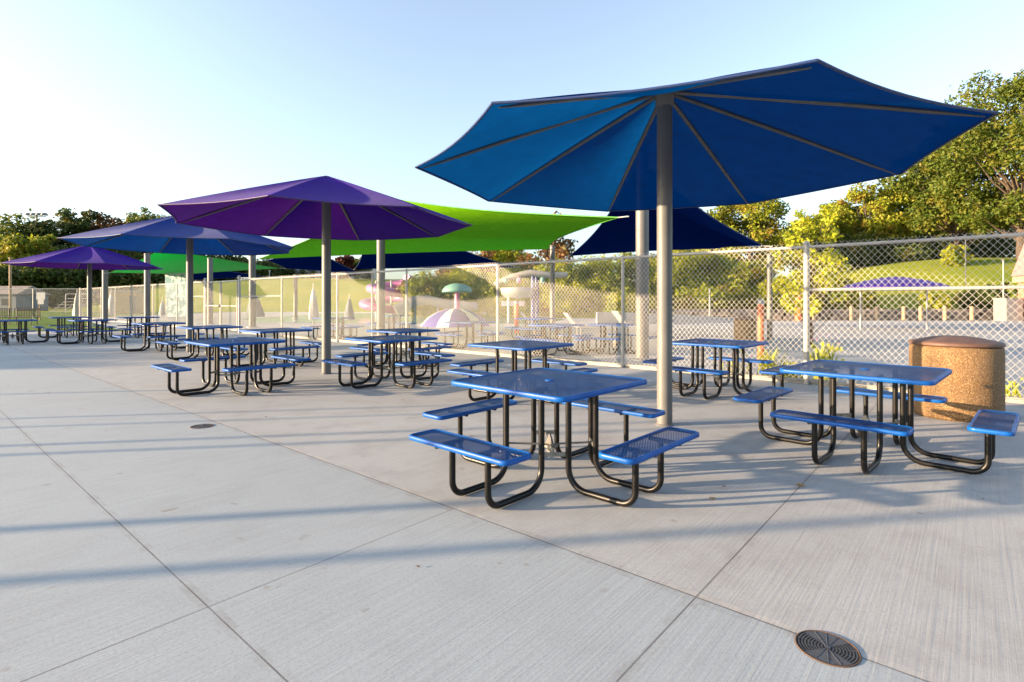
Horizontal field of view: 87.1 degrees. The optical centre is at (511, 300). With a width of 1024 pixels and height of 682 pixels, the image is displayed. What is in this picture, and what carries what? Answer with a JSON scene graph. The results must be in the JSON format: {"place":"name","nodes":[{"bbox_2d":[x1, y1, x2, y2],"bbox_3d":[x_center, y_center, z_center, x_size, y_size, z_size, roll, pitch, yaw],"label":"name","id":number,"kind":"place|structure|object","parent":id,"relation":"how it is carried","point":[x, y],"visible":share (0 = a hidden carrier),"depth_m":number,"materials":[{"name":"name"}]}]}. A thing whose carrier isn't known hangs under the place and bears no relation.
{"place":"outdoors","nodes":[
{"label":"outdoors","id":0,"kind":"place"},
{"bbox_2d":[0,286,51,310],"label":"building","id":1,"kind":"structure","parent":0,"point":[19,289],"depth_m":72.91,"materials":[{"name":"paint"}]},
{"bbox_2d":[0,312,218,330],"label":"lawn","id":2,"kind":"structure","parent":0,"point":[45,322],"depth_m":35.71,"materials":[{"name":"plant"}]},
{"bbox_2d":[0,289,78,317],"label":"chain link fence","id":3,"kind":"object","parent":2,"relation":"on","point":[41,304],"visible":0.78,"depth_m":42.08,"materials":[{"name":"metal"}]},
{"bbox_2d":[108,290,143,313],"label":"service hut","id":4,"kind":"object","parent":2,"relation":"on","point":[126,300],"visible":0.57,"depth_m":56.93,"materials":[{"name":"beige paint"}]},
{"bbox_2d":[193,271,269,279],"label":"shade sail","id":5,"kind":"object","parent":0,"point":[216,275],"visible":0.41,"depth_m":52.86,"materials":[{"name":"blue fabric"}]},
{"bbox_2d":[267,256,363,274],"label":"shade sail","id":6,"kind":"object","parent":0,"point":[309,263],"visible":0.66,"depth_m":45.43,"materials":[{"name":"blue fabric"}]},
{"bbox_2d":[244,313,564,323],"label":"pool water","id":7,"kind":"structure","parent":0,"point":[422,319],"depth_m":39.48,"materials":[{"name":"teal liquid"}]},
{"bbox_2d":[358,275,412,314],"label":"spiral slide","id":8,"kind":"object","parent":7,"relation":"on","point":[387,307],"visible":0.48,"depth_m":46.76,"materials":[{"name":"white paint"}]},
{"bbox_2d":[393,295,477,317],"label":"water slide","id":9,"kind":"object","parent":7,"relation":"on","point":[431,300],"visible":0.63,"depth_m":41.86,"materials":[{"name":"white paint"}]},
{"bbox_2d":[442,283,471,308],"bbox_3d":[-3.253,0.180,32.000,1.820,2.420,1.820,0,0,0],"label":"water mushroom","id":10,"kind":"object","parent":7,"relation":"on","point":[463,287],"visible":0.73,"depth_m":31.52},
{"bbox_2d":[353,251,518,269],"bbox_3d":[-9.008,-3.014,38.360,16.438,1.448,10.038,0,0,33],"label":"shade sail","id":11,"kind":"object","parent":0,"point":[424,259],"visible":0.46,"depth_m":38.45,"materials":[{"name":"blue fabric"}]},
{"bbox_2d":[421,308,488,335],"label":"striped dome","id":12,"kind":"structure","parent":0,"point":[440,319],"depth_m":21.13,"materials":[{"name":"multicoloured plastic"}]},
{"bbox_2d":[0,258,1019,317],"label":"hill","id":13,"kind":"structure","parent":0,"point":[905,297],"depth_m":65.86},
{"bbox_2d":[0,264,50,301],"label":"tree","id":14,"kind":"object","parent":13,"relation":"on","point":[24,276],"visible":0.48,"depth_m":89.17,"materials":[{"name":"green plant"}]},
{"bbox_2d":[0,208,53,264],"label":"tree","id":15,"kind":"object","parent":13,"relation":"on","point":[7,227],"visible":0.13,"depth_m":103.51,"materials":[{"name":"green plant"}]},
{"bbox_2d":[0,233,59,286],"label":"tree","id":16,"kind":"object","parent":13,"relation":"on","point":[14,247],"visible":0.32,"depth_m":95.95,"materials":[{"name":"green plant"}]},
{"bbox_2d":[11,219,72,252],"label":"tree","id":17,"kind":"object","parent":13,"relation":"on","point":[42,228],"visible":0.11,"depth_m":105.31,"materials":[{"name":"green plant"}]},
{"bbox_2d":[27,267,100,308],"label":"tree","id":18,"kind":"object","parent":13,"relation":"on","point":[67,280],"visible":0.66,"depth_m":92.04,"materials":[{"name":"green plant"}]},
{"bbox_2d":[52,207,97,248],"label":"tree","id":19,"kind":"object","parent":13,"relation":"on","point":[81,224],"visible":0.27,"depth_m":109.47,"materials":[{"name":"green plant"}]},
{"bbox_2d":[52,243,147,304],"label":"tree","id":20,"kind":"object","parent":13,"relation":"on","point":[97,274],"visible":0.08,"depth_m":99.73,"materials":[{"name":"green plant"}]},
{"bbox_2d":[87,211,137,257],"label":"tree","id":21,"kind":"object","parent":13,"relation":"on","point":[102,222],"visible":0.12,"depth_m":113.89,"materials":[{"name":"green plant"}]},
{"bbox_2d":[108,270,164,289],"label":"tree","id":22,"kind":"object","parent":13,"relation":"on","point":[123,279],"visible":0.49,"depth_m":96.87,"materials":[{"name":"green plant"}]},
{"bbox_2d":[122,206,169,257],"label":"tree","id":23,"kind":"object","parent":13,"relation":"on","point":[131,218],"visible":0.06,"depth_m":118.43,"materials":[{"name":"green plant"}]},
{"bbox_2d":[193,255,258,281],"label":"tree","id":24,"kind":"object","parent":13,"relation":"on","point":[233,258],"visible":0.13,"depth_m":122.06,"materials":[{"name":"green plant"}]},
{"bbox_2d":[237,259,294,278],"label":"tree","id":25,"kind":"object","parent":13,"relation":"on","point":[279,272],"visible":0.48,"depth_m":120.34,"materials":[{"name":"green plant"}]},
{"bbox_2d":[333,255,356,280],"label":"tree","id":26,"kind":"object","parent":13,"relation":"on","point":[348,261],"visible":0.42,"depth_m":99.55,"materials":[{"name":"brown plant"}]},
{"bbox_2d":[396,270,462,316],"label":"shrub","id":27,"kind":"object","parent":13,"relation":"on","point":[420,282],"visible":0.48,"depth_m":44.59,"materials":[{"name":"green plant"}]},
{"bbox_2d":[438,268,499,315],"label":"shrub","id":28,"kind":"object","parent":13,"relation":"on","point":[466,279],"visible":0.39,"depth_m":45.78,"materials":[{"name":"green plant"}]},
{"bbox_2d":[468,268,543,317],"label":"shrub","id":29,"kind":"object","parent":13,"relation":"on","point":[493,290],"visible":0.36,"depth_m":44.87,"materials":[{"name":"green plant"}]},
{"bbox_2d":[480,250,540,278],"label":"tree","id":30,"kind":"object","parent":13,"relation":"on","point":[503,256],"visible":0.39,"depth_m":81.22,"materials":[{"name":"green plant"}]},
{"bbox_2d":[516,210,578,267],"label":"tree","id":31,"kind":"object","parent":13,"relation":"on","point":[562,248],"visible":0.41,"depth_m":74.80,"materials":[{"name":"green plant"}]},
{"bbox_2d":[535,257,610,316],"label":"shrub","id":32,"kind":"object","parent":13,"relation":"on","point":[579,295],"visible":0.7,"depth_m":43.45,"materials":[{"name":"green plant"}]},
{"bbox_2d":[570,254,635,313],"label":"shrub","id":33,"kind":"object","parent":13,"relation":"on","point":[609,278],"visible":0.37,"depth_m":44.06,"materials":[{"name":"green plant"}]},
{"bbox_2d":[602,287,656,312],"bbox_3d":[8.658,0.511,39.971,4.211,3.407,4.540,0,0,-23],"label":"shrub","id":34,"kind":"object","parent":13,"relation":"on","point":[618,300],"visible":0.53,"depth_m":38.77,"materials":[{"name":"green plant"}]},
{"bbox_2d":[605,252,676,307],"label":"shrub","id":35,"kind":"object","parent":13,"relation":"on","point":[627,265],"visible":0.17,"depth_m":45.87,"materials":[{"name":"green plant"}]},
{"bbox_2d":[634,250,717,305],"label":"shrub","id":36,"kind":"object","parent":13,"relation":"on","point":[675,271],"visible":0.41,"depth_m":43.67,"materials":[{"name":"green plant"}]},
{"bbox_2d":[674,282,741,312],"bbox_3d":[14.729,0.035,40.453,4.160,2.799,4.919,0,0,-11],"label":"shrub","id":37,"kind":"object","parent":13,"relation":"on","point":[714,302],"visible":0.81,"depth_m":39.36,"materials":[{"name":"green plant"}]},
{"bbox_2d":[679,249,749,308],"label":"shrub","id":38,"kind":"object","parent":13,"relation":"on","point":[714,262],"visible":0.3,"depth_m":45.73,"materials":[{"name":"green plant"}]},
{"bbox_2d":[714,256,777,308],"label":"shrub","id":39,"kind":"object","parent":13,"relation":"on","point":[740,278],"visible":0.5,"depth_m":42.94,"materials":[{"name":"green plant"}]},
{"bbox_2d":[696,199,796,283],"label":"tree","id":40,"kind":"object","parent":13,"relation":"on","point":[756,224],"visible":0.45,"depth_m":69.97,"materials":[{"name":"green plant"}]},
{"bbox_2d":[750,275,802,312],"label":"shrub","id":41,"kind":"object","parent":13,"relation":"on","point":[763,286],"visible":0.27,"depth_m":40.42,"materials":[{"name":"green plant"}]},
{"bbox_2d":[771,213,846,269],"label":"tree","id":42,"kind":"object","parent":13,"relation":"on","point":[791,263],"visible":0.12,"depth_m":77.80,"materials":[{"name":"green plant"}]},
{"bbox_2d":[811,273,858,308],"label":"shrub","id":43,"kind":"object","parent":13,"relation":"on","point":[827,304],"visible":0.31,"depth_m":42.41,"materials":[{"name":"green plant"}]},
{"bbox_2d":[810,232,891,274],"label":"bush","id":44,"kind":"object","parent":13,"relation":"on","point":[860,262],"visible":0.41,"depth_m":72.53,"materials":[{"name":"green plant"}]},
{"bbox_2d":[844,291,881,310],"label":"shrub","id":45,"kind":"object","parent":13,"relation":"on","point":[869,298],"visible":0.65,"depth_m":40.79,"materials":[{"name":"green plant"}]},
{"bbox_2d":[823,182,916,247],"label":"tree","id":46,"kind":"object","parent":13,"relation":"on","point":[881,224],"visible":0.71,"depth_m":76.04,"materials":[{"name":"green plant"}]},
{"bbox_2d":[861,177,945,245],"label":"tree","id":47,"kind":"object","parent":13,"relation":"on","point":[883,181],"visible":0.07,"depth_m":82.13,"materials":[{"name":"green plant"}]},
{"bbox_2d":[870,233,951,265],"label":"bush","id":48,"kind":"object","parent":13,"relation":"on","point":[902,252],"visible":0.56,"depth_m":70.35,"materials":[{"name":"green plant"}]},
{"bbox_2d":[916,291,954,308],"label":"shrub","id":49,"kind":"object","parent":13,"relation":"on","point":[935,298],"visible":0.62,"depth_m":40.49,"materials":[{"name":"green plant"}]},
{"bbox_2d":[886,130,1020,251],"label":"tree","id":50,"kind":"object","parent":13,"relation":"on","point":[936,171],"visible":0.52,"depth_m":69.15,"materials":[{"name":"green plant"}]},
{"bbox_2d":[937,244,973,266],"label":"shrub","id":51,"kind":"object","parent":13,"relation":"on","point":[956,254],"visible":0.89,"depth_m":59.42,"materials":[{"name":"green plant"}]},
{"bbox_2d":[916,232,1015,257],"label":"bush","id":52,"kind":"object","parent":13,"relation":"on","point":[986,250],"visible":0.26,"depth_m":76.09,"materials":[{"name":"green plant"}]},
{"bbox_2d":[920,68,1023,258],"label":"tree","id":53,"kind":"object","parent":13,"relation":"on","point":[1000,141],"visible":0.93,"depth_m":61.92,"materials":[{"name":"green plant"}]},
{"bbox_2d":[952,281,1017,308],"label":"shrub","id":54,"kind":"object","parent":13,"relation":"on","point":[973,295],"visible":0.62,"depth_m":41.41,"materials":[{"name":"green plant"}]},
{"bbox_2d":[0,312,1023,681],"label":"pool deck","id":55,"kind":"structure","parent":0,"point":[308,524],"depth_m":3.24,"materials":[{"name":"concrete"}]},
{"bbox_2d":[0,319,55,344],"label":"picnic table","id":56,"kind":"object","parent":55,"relation":"on","point":[21,335],"visible":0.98,"depth_m":17.56,"materials":[{"name":"metal"}]},
{"bbox_2d":[32,316,104,337],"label":"picnic table","id":57,"kind":"object","parent":55,"relation":"on","point":[58,325],"visible":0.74,"depth_m":20.29,"materials":[{"name":"metal"}]},
{"bbox_2d":[1,246,162,332],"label":"shade umbrella","id":58,"kind":"object","parent":55,"relation":"on","point":[89,259],"visible":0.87,"depth_m":22.54,"materials":[{"name":"fabric"}]},
{"bbox_2d":[49,319,133,343],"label":"picnic table","id":59,"kind":"object","parent":55,"relation":"on","point":[102,331],"visible":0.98,"depth_m":17.60,"materials":[{"name":"metal"}]},
{"bbox_2d":[102,270,108,322],"bbox_3d":[-24.915,-0.275,33.000,0.510,3.330,0.510,0,0,0],"label":"sail pole","id":60,"kind":"object","parent":55,"relation":"on","point":[104,294],"visible":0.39,"depth_m":32.90,"materials":[{"name":"metal"}]},
{"bbox_2d":[104,316,172,337],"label":"picnic table","id":61,"kind":"object","parent":55,"relation":"on","point":[134,325],"visible":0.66,"depth_m":20.31,"materials":[{"name":"metal"}]},
{"bbox_2d":[143,253,151,325],"bbox_3d":[-20.300,-0.625,30.000,0.510,4.030,0.510,0,0,0],"label":"sail pole","id":62,"kind":"object","parent":55,"relation":"on","point":[147,289],"visible":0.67,"depth_m":29.88,"materials":[{"name":"metal"}]},
{"bbox_2d":[112,322,204,351],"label":"picnic table","id":63,"kind":"object","parent":55,"relation":"on","point":[157,337],"visible":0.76,"depth_m":15.05,"materials":[{"name":"metal"}]},
{"bbox_2d":[57,216,293,351],"bbox_3d":[-8.730,-0.495,14.600,5.139,3.770,5.139,0,0,20],"label":"shade umbrella","id":64,"kind":"object","parent":55,"relation":"on","point":[168,235],"visible":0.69,"depth_m":14.53,"materials":[{"name":"fabric"}]},
{"bbox_2d":[165,273,185,318],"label":"printed banner","id":65,"kind":"object","parent":55,"relation":"on","point":[175,277],"visible":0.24,"depth_m":40.02,"materials":[{"name":"fabric"}]},
{"bbox_2d":[156,325,248,360],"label":"picnic table","id":66,"kind":"object","parent":55,"relation":"on","point":[193,328],"visible":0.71,"depth_m":12.99,"materials":[{"name":"metal"}]},
{"bbox_2d":[207,258,214,323],"bbox_3d":[-17.920,-0.575,32.000,0.510,3.930,0.510,0,0,0],"label":"sail pole","id":67,"kind":"object","parent":55,"relation":"on","point":[209,269],"visible":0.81,"depth_m":31.88,"materials":[{"name":"metal"}]},
{"bbox_2d":[109,253,283,273],"bbox_3d":[-21.861,-2.486,40.358,9.248,1.786,15.355,0,0,-18],"label":"shade sail","id":68,"kind":"object","parent":67,"relation":"attached to","point":[171,263],"visible":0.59,"depth_m":37.35,"materials":[{"name":"green fabric"}]},
{"bbox_2d":[151,337,310,395],"bbox_3d":[-4.360,1.006,8.494,2.060,0.764,2.060,0,0,42],"label":"picnic table","id":69,"kind":"object","parent":55,"relation":"on","point":[230,342],"visible":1,"depth_m":8.30,"materials":[{"name":"metal"}]},
{"bbox_2d":[246,255,257,327],"bbox_3d":[-13.487,-0.500,28.000,0.578,3.780,0.578,0,0,0],"label":"sail pole","id":70,"kind":"object","parent":55,"relation":"on","point":[252,266],"visible":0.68,"depth_m":27.85,"materials":[{"name":"metal"}]},
{"bbox_2d":[256,200,628,259],"bbox_3d":[-5.372,-2.830,20.398,16.241,1.756,15.599,0,0,0],"label":"shade sail","id":71,"kind":"object","parent":70,"relation":"attached to","point":[490,230],"visible":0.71,"depth_m":20.81,"materials":[{"name":"green fabric"}]},
{"bbox_2d":[220,328,321,367],"bbox_3d":[-5.130,1.006,11.703,2.060,0.764,2.060,0,0,42],"label":"picnic table","id":72,"kind":"object","parent":55,"relation":"on","point":[285,349],"visible":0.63,"depth_m":11.55,"materials":[{"name":"metal"}]},
{"bbox_2d":[157,175,472,373],"bbox_3d":[-3.530,-0.495,10.250,5.139,3.770,5.139,0,0,-25],"label":"shade umbrella","id":73,"kind":"object","parent":55,"relation":"on","point":[326,209],"visible":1,"depth_m":10.51,"materials":[{"name":"fabric"}]},
{"bbox_2d":[301,317,363,338],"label":"picnic table","id":74,"kind":"object","parent":55,"relation":"on","point":[342,327],"visible":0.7,"depth_m":19.67,"materials":[{"name":"metal"}]},
{"bbox_2d":[377,240,384,335],"bbox_3d":[-4.623,-1.135,19.000,0.493,5.050,0.493,0,0,0],"label":"sail pole","id":75,"kind":"object","parent":55,"relation":"on","point":[381,260],"visible":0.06,"depth_m":18.87,"materials":[{"name":"metal"}]},
{"bbox_2d":[322,335,454,388],"bbox_3d":[-2.044,1.006,9.153,2.060,0.764,2.060,0,0,43],"label":"picnic table","id":76,"kind":"object","parent":55,"relation":"on","point":[389,340],"visible":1,"depth_m":8.95,"materials":[{"name":"metal"}]},
{"bbox_2d":[349,328,452,368],"bbox_3d":[-2.338,1.006,11.595,2.060,0.764,2.060,0,0,41],"label":"picnic table","id":77,"kind":"object","parent":55,"relation":"on","point":[395,331],"visible":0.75,"depth_m":11.36,"materials":[{"name":"metal"}]},
{"bbox_2d":[434,321,505,348],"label":"picnic table","id":78,"kind":"object","parent":55,"relation":"on","point":[466,332],"visible":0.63,"depth_m":15.91,"materials":[{"name":"metal"}]},
{"bbox_2d":[447,340,597,403],"bbox_3d":[0.131,1.006,7.875,2.060,0.764,2.060,0,0,42],"label":"picnic table","id":79,"kind":"object","parent":55,"relation":"on","point":[525,346],"visible":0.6,"depth_m":7.75,"materials":[{"name":"metal"}]},
{"bbox_2d":[504,317,565,338],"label":"picnic table","id":80,"kind":"object","parent":55,"relation":"on","point":[535,319],"visible":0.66,"depth_m":19.11,"materials":[{"name":"metal"}]},
{"bbox_2d":[79,230,1023,399],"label":"chain link fence","id":81,"kind":"object","parent":55,"relation":"on","point":[806,247],"visible":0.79,"depth_m":11.04,"materials":[{"name":"metal"}]},
{"bbox_2d":[205,280,237,330],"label":"fence gate","id":82,"kind":"structure","parent":81,"relation":"attached to","point":[220,305],"depth_m":24.37,"materials":[{"name":"metal"}]},
{"bbox_2d":[550,245,554,327],"bbox_3d":[2.100,-0.750,28.000,0.442,4.280,0.442,0,0,0],"label":"sail pole","id":83,"kind":"object","parent":55,"relation":"on","point":[552,278],"visible":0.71,"depth_m":27.89,"materials":[{"name":"metal"}]},
{"bbox_2d":[82,318,1023,403],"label":"fence kerb","id":84,"kind":"structure","parent":55,"relation":"on","point":[635,366],"depth_m":11.08,"materials":[{"name":"beige paint"}]},
{"bbox_2d":[409,368,698,508],"bbox_3d":[0.300,1.006,4.280,2.060,0.764,2.060,0,0,43],"label":"picnic table","id":85,"kind":"object","parent":55,"relation":"on","point":[595,387],"visible":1,"depth_m":3.93,"materials":[{"name":"blue metal"}]},
{"bbox_2d":[515,323,599,355],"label":"picnic table","id":86,"kind":"object","parent":55,"relation":"on","point":[549,339],"visible":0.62,"depth_m":14.09,"materials":[{"name":"metal"}]},
{"bbox_2d":[574,323,656,354],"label":"picnic table","id":87,"kind":"object","parent":55,"relation":"on","point":[614,343],"visible":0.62,"depth_m":14.51,"materials":[{"name":"metal"}]},
{"bbox_2d":[631,210,651,360],"bbox_3d":[3.045,-1.125,12.600,0.510,5.030,0.510,0,0,0],"label":"sail pole","id":88,"kind":"object","parent":55,"relation":"on","point":[642,232],"visible":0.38,"depth_m":12.47,"materials":[{"name":"metal"}]},
{"bbox_2d":[565,207,772,256],"bbox_3d":[7.253,-2.594,21.434,8.900,1.620,17.736,0,0,0],"label":"shade sail","id":89,"kind":"object","parent":88,"relation":"attached to","point":[696,228],"visible":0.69,"depth_m":20.75,"materials":[{"name":"blue fabric"}]},
{"bbox_2d":[596,312,733,323],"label":"wall","id":90,"kind":"structure","parent":55,"relation":"on","point":[676,320],"depth_m":32.12,"materials":[{"name":"white paint"}]},
{"bbox_2d":[415,58,998,426],"bbox_3d":[1.710,-0.495,6.040,5.139,3.770,5.139,0,0,-25],"label":"shade umbrella","id":91,"kind":"object","parent":55,"relation":"on","point":[777,132],"visible":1,"depth_m":6.12,"materials":[{"name":"fabric"}]},
{"bbox_2d":[642,338,795,399],"bbox_3d":[3.136,1.006,8.217,2.060,0.764,2.060,0,0,44],"label":"picnic table","id":92,"kind":"object","parent":55,"relation":"on","point":[720,374],"visible":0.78,"depth_m":8.09,"materials":[{"name":"metal"}]},
{"bbox_2d":[734,317,756,340],"bbox_3d":[8.000,0.973,18.500,0.731,0.835,0.731,0,0,-20],"label":"trash can","id":93,"kind":"object","parent":55,"relation":"on","point":[749,326],"visible":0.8,"depth_m":18.21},
{"bbox_2d":[757,299,763,358],"bbox_3d":[5.540,0.675,12.000,0.148,1.430,0.148,0,0,0],"label":"bollard","id":94,"kind":"object","parent":55,"relation":"on","point":[761,327],"visible":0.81,"depth_m":11.94,"materials":[{"name":"orange paint"}]},
{"bbox_2d":[740,347,787,375],"bbox_3d":[4.659,1.091,9.843,0.652,0.598,0.697,0,0,-30],"label":"weed","id":95,"kind":"object","parent":55,"relation":"on","point":[767,357],"visible":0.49,"depth_m":9.69,"materials":[{"name":"yellow plant"}]},
{"bbox_2d":[765,253,774,340],"bbox_3d":[8.849,-0.125,18.500,0.306,3.030,0.306,0,0,0],"label":"sail pole","id":96,"kind":"object","parent":55,"relation":"on","point":[769,317],"visible":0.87,"depth_m":18.42,"materials":[{"name":"metal"}]},
{"bbox_2d":[770,203,853,344],"bbox_3d":[9.447,-0.622,17.045,2.500,4.826,2.152,0,0,45],"label":"tree","id":97,"kind":"object","parent":55,"relation":"on","point":[824,221],"visible":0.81,"depth_m":16.89,"materials":[{"name":"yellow plant"}]},
{"bbox_2d":[810,333,843,380],"bbox_3d":[5.314,0.971,9.226,0.586,0.838,0.778,0,0,12],"label":"weed","id":98,"kind":"object","parent":55,"relation":"on","point":[831,349],"visible":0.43,"depth_m":9.10,"materials":[{"name":"yellow plant"}]},
{"bbox_2d":[795,630,861,667],"bbox_3d":[1.261,1.387,2.155,0.232,0.004,0.232,0,0,28],"label":"floor drain","id":99,"kind":"object","parent":55,"relation":"on","point":[827,648],"visible":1,"depth_m":2.15,"materials":[{"name":"metal"}]},
{"bbox_2d":[756,320,993,320],"bbox_3d":[33.500,1.384,38.450,53.000,0.001,2.100,0,0,0],"label":"planting bed","id":100,"kind":"object","parent":55,"relation":"on","point":[886,320],"visible":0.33,"depth_m":37.44,"materials":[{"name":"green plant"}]},
{"bbox_2d":[650,309,992,319],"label":"retaining wall","id":101,"kind":"structure","parent":100,"relation":"on","point":[781,315],"depth_m":38.38,"materials":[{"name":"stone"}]},
{"bbox_2d":[734,360,1019,474],"bbox_3d":[3.258,1.006,4.974,2.060,0.764,2.060,0,0,-45],"label":"picnic table","id":102,"kind":"object","parent":55,"relation":"on","point":[864,426],"visible":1,"depth_m":4.67,"materials":[{"name":"metal"}]},
{"bbox_2d":[842,277,948,328],"bbox_3d":[18.417,0.115,26.000,4.700,2.550,4.700,0,0,0],"label":"canopy","id":103,"kind":"object","parent":55,"relation":"on","point":[902,282],"visible":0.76,"depth_m":25.05,"materials":[{"name":"purple fabric"}]},
{"bbox_2d":[908,335,1005,422],"bbox_3d":[5.360,0.907,6.520,0.914,0.965,0.914,0,0,-20],"label":"trash can","id":104,"kind":"object","parent":55,"relation":"on","point":[971,385],"visible":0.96,"depth_m":6.15,"materials":[{"name":"concrete"}]},
{"bbox_2d":[992,298,1023,320],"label":"equipment box","id":105,"kind":"object","parent":55,"relation":"on","point":[1006,306],"visible":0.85,"depth_m":36.50,"materials":[{"name":"metal"}]},
{"bbox_2d":[0,0,1023,287],"label":"sky","id":106,"kind":"structure","parent":0,"point":[114,108],"materials":[{"name":"blue"}]},
{"bbox_2d":[493,270,567,320],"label":"play tower","id":107,"kind":"structure","parent":0,"point":[534,312],"depth_m":36.29,"materials":[{"name":"white paint"}]},
{"bbox_2d":[1011,244,1023,320],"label":"brick tower","id":108,"kind":"structure","parent":0,"point":[1020,264],"depth_m":37.26,"materials":[{"name":"brick"}]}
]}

